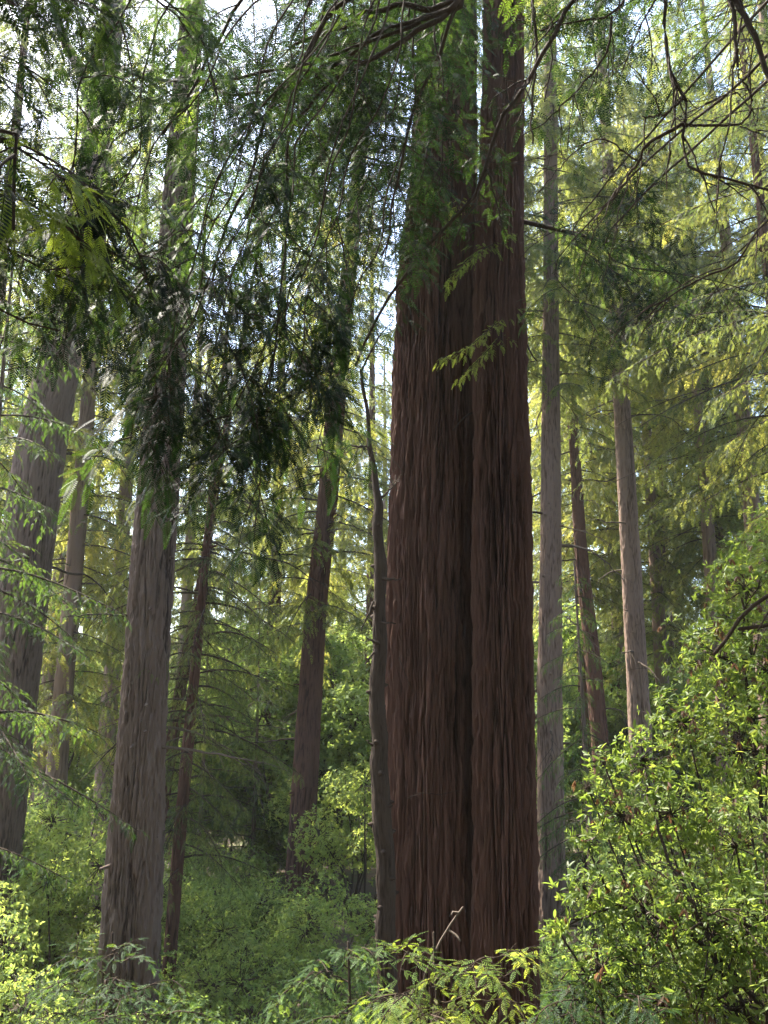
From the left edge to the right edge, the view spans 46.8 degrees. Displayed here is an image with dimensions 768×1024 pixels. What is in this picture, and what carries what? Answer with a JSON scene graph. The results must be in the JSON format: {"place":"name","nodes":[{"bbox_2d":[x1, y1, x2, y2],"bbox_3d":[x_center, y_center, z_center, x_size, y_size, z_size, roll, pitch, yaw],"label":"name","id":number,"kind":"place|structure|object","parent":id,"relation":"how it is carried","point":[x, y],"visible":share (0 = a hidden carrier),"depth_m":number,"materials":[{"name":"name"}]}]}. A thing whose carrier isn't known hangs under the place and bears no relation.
{"place":"outdoors","nodes":[
{"label":"outdoors","id":0,"kind":"place"},
{"bbox_2d":[0,0,767,636],"label":"sky","id":1,"kind":"structure","parent":0,"point":[270,8],"materials":[{"name":"white"}]},
{"bbox_2d":[9,637,763,1023],"bbox_3d":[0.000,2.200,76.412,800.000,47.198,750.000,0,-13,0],"label":"ground","id":2,"kind":"structure","parent":0,"point":[371,873],"depth_m":35.77,"materials":[{"name":"green plant"}]},
{"bbox_2d":[13,806,55,962],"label":"shrub","id":3,"kind":"object","parent":2,"relation":"on","point":[29,844],"visible":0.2,"depth_m":24.54,"materials":[{"name":"green plant"}]},
{"bbox_2d":[0,180,84,607],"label":"redwood tree","id":4,"kind":"object","parent":2,"relation":"on","point":[12,363],"visible":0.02,"depth_m":61.22,"materials":[{"name":"green plant"}]},
{"bbox_2d":[0,822,100,1023],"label":"shrub","id":5,"kind":"object","parent":2,"relation":"on","point":[60,868],"visible":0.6,"depth_m":22.23,"materials":[{"name":"green plant"}]},
{"bbox_2d":[16,779,96,943],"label":"shrub","id":6,"kind":"object","parent":2,"relation":"on","point":[52,821],"visible":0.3,"depth_m":26.12,"materials":[{"name":"green plant"}]},
{"bbox_2d":[27,773,90,849],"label":"shrub","id":7,"kind":"object","parent":2,"relation":"on","point":[70,811],"visible":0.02,"depth_m":42.25,"materials":[{"name":"green plant"}]},
{"bbox_2d":[17,804,106,986],"bbox_3d":[-10.799,12.355,28.671,5.726,5.656,8.088,0,-13,0],"label":"shrub","id":8,"kind":"object","parent":2,"relation":"on","point":[96,865],"visible":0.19,"depth_m":27.65,"materials":[{"name":"green plant"}]},
{"bbox_2d":[26,667,98,825],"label":"broadleaf tree","id":9,"kind":"object","parent":2,"relation":"on","point":[73,758],"visible":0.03,"depth_m":47.38,"materials":[{"name":"green plant"}]},
{"bbox_2d":[26,780,111,944],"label":"shrub","id":10,"kind":"object","parent":2,"relation":"on","point":[93,831],"visible":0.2,"depth_m":33.66,"materials":[{"name":"green plant"}]},
{"bbox_2d":[0,0,143,543],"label":"redwood tree","id":11,"kind":"object","parent":2,"relation":"on","point":[16,424],"visible":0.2,"depth_m":37.84,"materials":[{"name":"green plant"}]},
{"bbox_2d":[0,220,149,900],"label":"conifer tree","id":12,"kind":"object","parent":2,"relation":"on","point":[17,761],"visible":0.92,"depth_m":18.42,"materials":[{"name":"green plant"}]},
{"bbox_2d":[0,93,150,839],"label":"redwood tree","id":13,"kind":"object","parent":2,"relation":"on","point":[48,676],"visible":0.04,"depth_m":43.00,"materials":[{"name":"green plant"}]},
{"bbox_2d":[0,907,165,1023],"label":"shrub","id":14,"kind":"object","parent":2,"relation":"on","point":[8,983],"visible":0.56,"depth_m":17.23,"materials":[{"name":"green plant"}]},
{"bbox_2d":[0,0,187,944],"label":"redwood tree","id":15,"kind":"object","parent":2,"relation":"on","point":[63,701],"visible":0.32,"depth_m":35.94,"materials":[{"name":"green plant"}]},
{"bbox_2d":[75,401,118,682],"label":"redwood tree","id":16,"kind":"object","parent":2,"relation":"on","point":[116,488],"visible":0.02,"depth_m":92.77,"materials":[{"name":"green plant"}]},
{"bbox_2d":[0,968,199,1023],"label":"shrub","id":17,"kind":"object","parent":2,"relation":"on","point":[83,1005],"visible":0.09,"depth_m":18.80,"materials":[{"name":"green plant"}]},
{"bbox_2d":[0,0,209,1016],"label":"redwood tree","id":18,"kind":"object","parent":2,"relation":"on","point":[46,485],"visible":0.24,"depth_m":25.05,"materials":[{"name":"plant"}]},
{"bbox_2d":[19,864,217,1009],"bbox_3d":[-7.915,12.292,25.732,6.552,4.351,4.090,11,-17,-41],"label":"shrub","id":19,"kind":"object","parent":2,"relation":"on","point":[95,908],"visible":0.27,"depth_m":25.93,"materials":[{"name":"green plant"}]},
{"bbox_2d":[17,931,221,1023],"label":"young redwood","id":20,"kind":"object","parent":2,"relation":"on","point":[110,1017],"visible":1,"depth_m":8.95,"materials":[{"name":"green plant"}]},
{"bbox_2d":[4,1,240,909],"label":"redwood tree","id":21,"kind":"object","parent":2,"relation":"on","point":[125,494],"visible":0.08,"depth_m":41.84,"materials":[{"name":"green plant"}]},
{"bbox_2d":[0,0,254,398],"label":"redwood tree","id":22,"kind":"object","parent":2,"relation":"on","point":[45,25],"visible":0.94,"depth_m":5.90,"materials":[{"name":"green plant"}]},
{"bbox_2d":[75,354,201,762],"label":"redwood tree","id":23,"kind":"object","parent":2,"relation":"on","point":[176,600],"visible":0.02,"depth_m":76.66,"materials":[{"name":"green plant"}]},
{"bbox_2d":[66,675,217,820],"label":"broadleaf tree","id":24,"kind":"object","parent":2,"relation":"on","point":[84,784],"visible":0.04,"depth_m":43.43,"materials":[{"name":"green plant"}]},
{"bbox_2d":[85,766,215,858],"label":"shrub","id":25,"kind":"object","parent":2,"relation":"on","point":[170,805],"visible":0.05,"depth_m":40.95,"materials":[{"name":"green plant"}]},
{"bbox_2d":[37,929,297,1023],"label":"shrub","id":26,"kind":"object","parent":2,"relation":"on","point":[215,1001],"visible":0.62,"depth_m":19.95,"materials":[{"name":"green plant"}]},
{"bbox_2d":[23,0,319,1023],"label":"redwood tree","id":27,"kind":"object","parent":2,"relation":"on","point":[131,896],"visible":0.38,"depth_m":20.22,"materials":[{"name":"brown plant"}]},
{"bbox_2d":[79,271,307,1022],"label":"redwood tree","id":28,"kind":"object","parent":2,"relation":"on","point":[180,816],"visible":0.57,"depth_m":22.39,"materials":[{"name":"green plant"}]},
{"bbox_2d":[104,137,292,859],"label":"redwood tree","id":29,"kind":"object","parent":2,"relation":"on","point":[187,596],"visible":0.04,"depth_m":58.09,"materials":[{"name":"green plant"}]},
{"bbox_2d":[163,839,251,933],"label":"shrub","id":30,"kind":"object","parent":2,"relation":"on","point":[189,868],"visible":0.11,"depth_m":33.41,"materials":[{"name":"green plant"}]},
{"bbox_2d":[170,360,244,675],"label":"redwood tree","id":31,"kind":"object","parent":2,"relation":"on","point":[174,606],"depth_m":83.39,"materials":[{"name":"green plant"}]},
{"bbox_2d":[163,865,272,951],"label":"shrub","id":32,"kind":"object","parent":2,"relation":"on","point":[200,889],"visible":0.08,"depth_m":31.32,"materials":[{"name":"green plant"}]},
{"bbox_2d":[90,241,348,859],"bbox_3d":[-4.937,2.938,25.103,6.543,23.306,5.920,-6,-14,23],"label":"redwood tree","id":33,"kind":"object","parent":2,"relation":"on","point":[183,686],"visible":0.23,"depth_m":24.43,"materials":[{"name":"green plant"}]},
{"bbox_2d":[159,882,281,999],"bbox_3d":[-4.946,12.999,26.613,4.774,3.356,5.654,0,-13,0],"label":"shrub","id":34,"kind":"object","parent":2,"relation":"on","point":[214,920],"visible":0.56,"depth_m":26.16,"materials":[{"name":"green plant"}]},
{"bbox_2d":[165,836,280,938],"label":"shrub","id":35,"kind":"object","parent":2,"relation":"on","point":[241,873],"visible":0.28,"depth_m":33.28,"materials":[{"name":"green plant"}]},
{"bbox_2d":[164,556,283,874],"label":"conifer tree","id":36,"kind":"object","parent":2,"relation":"on","point":[212,773],"visible":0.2,"depth_m":40.26,"materials":[{"name":"green plant"}]},
{"bbox_2d":[166,654,299,879],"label":"broadleaf tree","id":37,"kind":"object","parent":2,"relation":"on","point":[215,763],"visible":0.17,"depth_m":44.43,"materials":[{"name":"green plant"}]},
{"bbox_2d":[161,871,316,973],"bbox_3d":[-4.848,13.268,28.138,5.720,3.356,4.699,0,-13,0],"label":"shrub","id":38,"kind":"object","parent":2,"relation":"on","point":[240,905],"visible":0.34,"depth_m":28.61,"materials":[{"name":"green plant"}]},
{"bbox_2d":[166,772,320,878],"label":"shrub","id":39,"kind":"object","parent":2,"relation":"on","point":[243,830],"visible":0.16,"depth_m":43.32,"materials":[{"name":"green plant"}]},
{"bbox_2d":[130,973,370,1023],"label":"shrub","id":40,"kind":"object","parent":2,"relation":"on","point":[260,1016],"visible":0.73,"depth_m":16.96,"materials":[{"name":"green plant"}]},
{"bbox_2d":[193,336,308,685],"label":"redwood tree","id":41,"kind":"object","parent":2,"relation":"on","point":[282,597],"visible":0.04,"depth_m":75.22,"materials":[{"name":"green plant"}]},
{"bbox_2d":[213,677,297,882],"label":"broadleaf tree","id":42,"kind":"object","parent":2,"relation":"on","point":[265,779],"visible":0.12,"depth_m":45.17,"materials":[{"name":"green plant"}]},
{"bbox_2d":[213,623,299,739],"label":"broadleaf tree","id":43,"kind":"object","parent":2,"relation":"on","point":[260,713],"visible":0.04,"depth_m":56.32,"materials":[{"name":"green plant"}]},
{"bbox_2d":[169,579,345,880],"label":"conifer tree","id":44,"kind":"object","parent":2,"relation":"on","point":[254,801],"visible":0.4,"depth_m":41.82,"materials":[{"name":"green plant"}]},
{"bbox_2d":[176,918,347,1022],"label":"shrub","id":45,"kind":"object","parent":2,"relation":"on","point":[263,971],"visible":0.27,"depth_m":24.54,"materials":[{"name":"green plant"}]},
{"bbox_2d":[207,870,352,961],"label":"shrub","id":46,"kind":"object","parent":2,"relation":"on","point":[292,896],"visible":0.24,"depth_m":30.66,"materials":[{"name":"green plant"}]},
{"bbox_2d":[186,103,378,876],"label":"redwood tree","id":47,"kind":"object","parent":2,"relation":"on","point":[279,601],"visible":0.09,"depth_m":50.88,"materials":[{"name":"green plant"}]},
{"bbox_2d":[200,615,371,885],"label":"broadleaf tree","id":48,"kind":"object","parent":2,"relation":"on","point":[343,714],"visible":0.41,"depth_m":42.36,"materials":[{"name":"green plant"}]},
{"bbox_2d":[217,792,369,861],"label":"shrub","id":49,"kind":"object","parent":2,"relation":"on","point":[264,831],"visible":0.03,"depth_m":47.17,"materials":[{"name":"green plant"}]},
{"bbox_2d":[182,0,406,930],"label":"redwood tree","id":50,"kind":"object","parent":2,"relation":"on","point":[315,607],"visible":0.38,"depth_m":37.64,"materials":[{"name":"green plant"}]},
{"bbox_2d":[239,765,369,879],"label":"shrub","id":51,"kind":"object","parent":2,"relation":"on","point":[277,830],"visible":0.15,"depth_m":42.70,"materials":[{"name":"green plant"}]},
{"bbox_2d":[255,865,377,1022],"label":"shrub","id":52,"kind":"object","parent":2,"relation":"on","point":[303,931],"visible":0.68,"depth_m":24.46,"materials":[{"name":"green plant"}]},
{"bbox_2d":[261,758,375,920],"bbox_3d":[-1.998,14.020,38.228,6.284,6.772,5.879,0,-13,0],"label":"shrub","id":53,"kind":"object","parent":2,"relation":"on","point":[359,849],"visible":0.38,"depth_m":37.74,"materials":[{"name":"green plant"}]},
{"bbox_2d":[255,227,385,709],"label":"redwood tree","id":54,"kind":"object","parent":2,"relation":"on","point":[350,547],"visible":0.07,"depth_m":66.92,"materials":[{"name":"green plant"}]},
{"bbox_2d":[265,945,377,1023],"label":"shrub","id":55,"kind":"object","parent":2,"relation":"on","point":[342,991],"visible":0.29,"depth_m":20.11,"materials":[{"name":"green plant"}]},
{"bbox_2d":[283,751,376,940],"bbox_3d":[-0.060,12.686,34.181,6.001,7.293,6.829,-6,-14,26],"label":"shrub","id":56,"kind":"object","parent":2,"relation":"on","point":[365,794],"visible":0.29,"depth_m":33.67,"materials":[{"name":"green plant"}]},
{"bbox_2d":[281,358,384,690],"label":"redwood tree","id":57,"kind":"object","parent":2,"relation":"on","point":[351,553],"visible":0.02,"depth_m":78.79,"materials":[{"name":"green plant"}]},
{"bbox_2d":[264,941,403,1023],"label":"young redwood","id":58,"kind":"object","parent":2,"relation":"on","point":[350,1015],"visible":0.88,"depth_m":8.90,"materials":[{"name":"green plant"}]},
{"bbox_2d":[296,621,372,779],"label":"broadleaf tree","id":59,"kind":"object","parent":2,"relation":"on","point":[344,639],"visible":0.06,"depth_m":55.00,"materials":[{"name":"green plant"}]},
{"bbox_2d":[285,200,395,841],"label":"redwood tree","id":60,"kind":"object","parent":2,"relation":"on","point":[369,594],"visible":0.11,"depth_m":61.69,"materials":[{"name":"green plant"}]},
{"bbox_2d":[329,689,371,856],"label":"broadleaf tree","id":61,"kind":"object","parent":2,"relation":"on","point":[367,755],"visible":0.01,"depth_m":53.00,"materials":[{"name":"green plant"}]},
{"bbox_2d":[348,342,391,681],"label":"redwood tree","id":62,"kind":"object","parent":2,"relation":"on","point":[384,507],"visible":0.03,"depth_m":91.35,"materials":[{"name":"green plant"}]},
{"bbox_2d":[338,321,404,1022],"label":"dead sapling","id":63,"kind":"object","parent":2,"relation":"on","point":[382,802],"visible":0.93,"depth_m":12.65,"materials":[{"name":"brown wood"}]},
{"bbox_2d":[0,0,767,654],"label":"redwood tree","id":64,"kind":"object","parent":2,"relation":"on","point":[260,444],"visible":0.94,"depth_m":7.74,"materials":[{"name":"green plant"}]},
{"bbox_2d":[166,0,697,1023],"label":"redwood tree","id":65,"kind":"object","parent":2,"relation":"on","point":[460,706],"visible":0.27,"depth_m":14.40,"materials":[{"name":"red plant"}]},
{"bbox_2d":[417,906,463,1023],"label":"dead stick","id":66,"kind":"object","parent":2,"relation":"on","point":[457,913],"visible":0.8,"depth_m":8.32,"materials":[{"name":"wood"}]},
{"bbox_2d":[353,931,556,1023],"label":"young redwood","id":67,"kind":"object","parent":2,"relation":"on","point":[435,1017],"visible":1,"depth_m":7.13,"materials":[{"name":"green plant"}]},
{"bbox_2d":[381,0,576,399],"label":"redwood tree","id":68,"kind":"object","parent":2,"relation":"on","point":[527,191],"visible":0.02,"depth_m":34.89,"materials":[{"name":"green plant"}]},
{"bbox_2d":[528,390,600,687],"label":"redwood tree","id":69,"kind":"object","parent":2,"relation":"on","point":[537,570],"visible":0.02,"depth_m":84.81,"materials":[{"name":"green plant"}]},
{"bbox_2d":[526,263,607,668],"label":"redwood tree","id":70,"kind":"object","parent":2,"relation":"on","point":[535,620],"visible":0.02,"depth_m":70.39,"materials":[{"name":"green plant"}]},
{"bbox_2d":[533,601,602,871],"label":"broadleaf tree","id":71,"kind":"object","parent":2,"relation":"on","point":[570,637],"visible":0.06,"depth_m":47.07,"materials":[{"name":"green plant"}]},
{"bbox_2d":[533,368,622,693],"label":"redwood tree","id":72,"kind":"object","parent":2,"relation":"on","point":[566,669],"visible":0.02,"depth_m":76.29,"materials":[{"name":"green plant"}]},
{"bbox_2d":[477,0,688,968],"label":"redwood tree","id":73,"kind":"object","parent":2,"relation":"on","point":[550,745],"visible":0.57,"depth_m":34.53,"materials":[{"name":"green plant"}]},
{"bbox_2d":[535,768,651,888],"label":"shrub","id":74,"kind":"object","parent":2,"relation":"on","point":[584,827],"visible":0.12,"depth_m":37.43,"materials":[{"name":"green plant"}]},
{"bbox_2d":[523,7,670,869],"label":"redwood tree","id":75,"kind":"object","parent":2,"relation":"on","point":[597,716],"visible":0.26,"depth_m":44.68,"materials":[{"name":"green plant"}]},
{"bbox_2d":[526,81,673,869],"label":"redwood tree","id":76,"kind":"object","parent":2,"relation":"on","point":[564,518],"visible":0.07,"depth_m":50.07,"materials":[{"name":"green plant"}]},
{"bbox_2d":[529,209,670,616],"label":"redwood tree","id":77,"kind":"object","parent":2,"relation":"on","point":[535,608],"visible":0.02,"depth_m":58.46,"materials":[{"name":"green plant"}]},
{"bbox_2d":[519,930,698,1023],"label":"young redwood","id":78,"kind":"object","parent":2,"relation":"on","point":[601,1011],"visible":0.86,"depth_m":6.20,"materials":[{"name":"green plant"}]},
{"bbox_2d":[535,561,690,1017],"bbox_3d":[6.014,8.656,26.716,5.645,14.578,5.329,-11,-17,40],"label":"conifer tree","id":79,"kind":"object","parent":2,"relation":"on","point":[585,747],"visible":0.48,"depth_m":26.95,"materials":[{"name":"green plant"}]},
{"bbox_2d":[539,917,689,1023],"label":"shrub","id":80,"kind":"object","parent":2,"relation":"on","point":[546,950],"visible":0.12,"depth_m":22.33,"materials":[{"name":"green plant"}]},
{"bbox_2d":[534,149,703,738],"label":"redwood tree","id":81,"kind":"object","parent":2,"relation":"on","point":[605,637],"visible":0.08,"depth_m":54.99,"materials":[{"name":"green plant"}]},
{"bbox_2d":[525,0,726,915],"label":"redwood tree","id":82,"kind":"object","parent":2,"relation":"on","point":[637,667],"visible":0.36,"depth_m":41.58,"materials":[{"name":"green plant"}]},
{"bbox_2d":[562,643,689,864],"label":"broadleaf tree","id":83,"kind":"object","parent":2,"relation":"on","point":[611,660],"visible":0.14,"depth_m":51.47,"materials":[{"name":"green plant"}]},
{"bbox_2d":[539,949,717,1023],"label":"shrub","id":84,"kind":"object","parent":2,"relation":"on","point":[547,988],"visible":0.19,"depth_m":18.48,"materials":[{"name":"green plant"}]},
{"bbox_2d":[568,675,710,813],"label":"broadleaf tree","id":85,"kind":"object","parent":2,"relation":"on","point":[620,725],"visible":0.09,"depth_m":50.39,"materials":[{"name":"green plant"}]},
{"bbox_2d":[569,842,709,968],"bbox_3d":[8.488,12.767,28.146,4.500,4.786,7.207,-11,-17,40],"label":"shrub","id":86,"kind":"object","parent":2,"relation":"on","point":[652,907],"visible":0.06,"depth_m":27.71,"materials":[{"name":"green plant"}]},
{"bbox_2d":[590,261,706,802],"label":"redwood tree","id":87,"kind":"object","parent":2,"relation":"on","point":[695,625],"visible":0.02,"depth_m":66.02,"materials":[{"name":"green plant"}]},
{"bbox_2d":[561,95,738,872],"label":"redwood tree","id":88,"kind":"object","parent":2,"relation":"on","point":[660,600],"visible":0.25,"depth_m":49.66,"materials":[{"name":"green plant"}]},
{"bbox_2d":[534,503,767,1023],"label":"bay laurel","id":89,"kind":"object","parent":2,"relation":"on","point":[718,943],"visible":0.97,"depth_m":7.22,"materials":[{"name":"green plant"}]},
{"bbox_2d":[583,75,750,799],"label":"redwood tree","id":90,"kind":"object","parent":2,"relation":"on","point":[670,642],"visible":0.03,"depth_m":57.57,"materials":[{"name":"green plant"}]},
{"bbox_2d":[572,824,767,1023],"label":"shrub","id":91,"kind":"object","parent":2,"relation":"on","point":[605,861],"visible":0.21,"depth_m":18.79,"materials":[{"name":"green plant"}]},
{"bbox_2d":[601,217,738,672],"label":"redwood tree","id":92,"kind":"object","parent":2,"relation":"on","point":[686,606],"visible":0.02,"depth_m":65.56,"materials":[{"name":"green plant"}]},
{"bbox_2d":[578,0,767,819],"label":"redwood tree","id":93,"kind":"object","parent":2,"relation":"on","point":[746,414],"visible":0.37,"depth_m":39.20,"materials":[{"name":"green plant"}]},
{"bbox_2d":[584,0,767,442],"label":"redwood tree","id":94,"kind":"object","parent":2,"relation":"on","point":[718,118],"visible":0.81,"depth_m":24.23,"materials":[{"name":"green plant"}]},
{"bbox_2d":[591,8,767,884],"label":"redwood tree","id":95,"kind":"object","parent":2,"relation":"on","point":[709,550],"visible":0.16,"depth_m":46.72,"materials":[{"name":"green plant"}]},
{"bbox_2d":[594,57,767,826],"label":"redwood tree","id":96,"kind":"object","parent":2,"relation":"on","point":[692,568],"visible":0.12,"depth_m":48.85,"materials":[{"name":"green plant"}]},
{"bbox_2d":[604,782,762,922],"bbox_3d":[11.465,13.656,35.114,5.451,5.656,8.398,0,-13,0],"label":"shrub","id":97,"kind":"object","parent":2,"relation":"on","point":[685,806],"visible":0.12,"depth_m":35.79,"materials":[{"name":"green plant"}]},
{"bbox_2d":[613,667,759,874],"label":"broadleaf tree","id":98,"kind":"object","parent":2,"relation":"on","point":[680,686],"visible":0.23,"depth_m":47.02,"materials":[{"name":"green plant"}]},
{"bbox_2d":[633,0,767,499],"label":"redwood tree","id":99,"kind":"object","parent":2,"relation":"on","point":[760,217],"visible":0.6,"depth_m":30.22,"materials":[{"name":"green plant"}]},
{"bbox_2d":[651,839,764,1023],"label":"shrub","id":100,"kind":"object","parent":2,"relation":"on","point":[755,895],"visible":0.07,"depth_m":24.36,"materials":[{"name":"green plant"}]},
{"bbox_2d":[667,0,767,616],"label":"redwood tree","id":101,"kind":"object","parent":2,"relation":"on","point":[750,448],"visible":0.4,"depth_m":32.81,"materials":[{"name":"green plant"}]},
{"bbox_2d":[670,226,767,686],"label":"redwood tree","id":102,"kind":"object","parent":2,"relation":"on","point":[686,622],"visible":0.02,"depth_m":62.47,"materials":[{"name":"green plant"}]},
{"bbox_2d":[674,66,767,780],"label":"redwood tree","id":103,"kind":"object","parent":2,"relation":"on","point":[762,500],"visible":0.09,"depth_m":46.36,"materials":[{"name":"green plant"}]},
{"bbox_2d":[702,755,767,893],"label":"shrub","id":104,"kind":"object","parent":2,"relation":"on","point":[753,814],"visible":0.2,"depth_m":31.99,"materials":[{"name":"green plant"}]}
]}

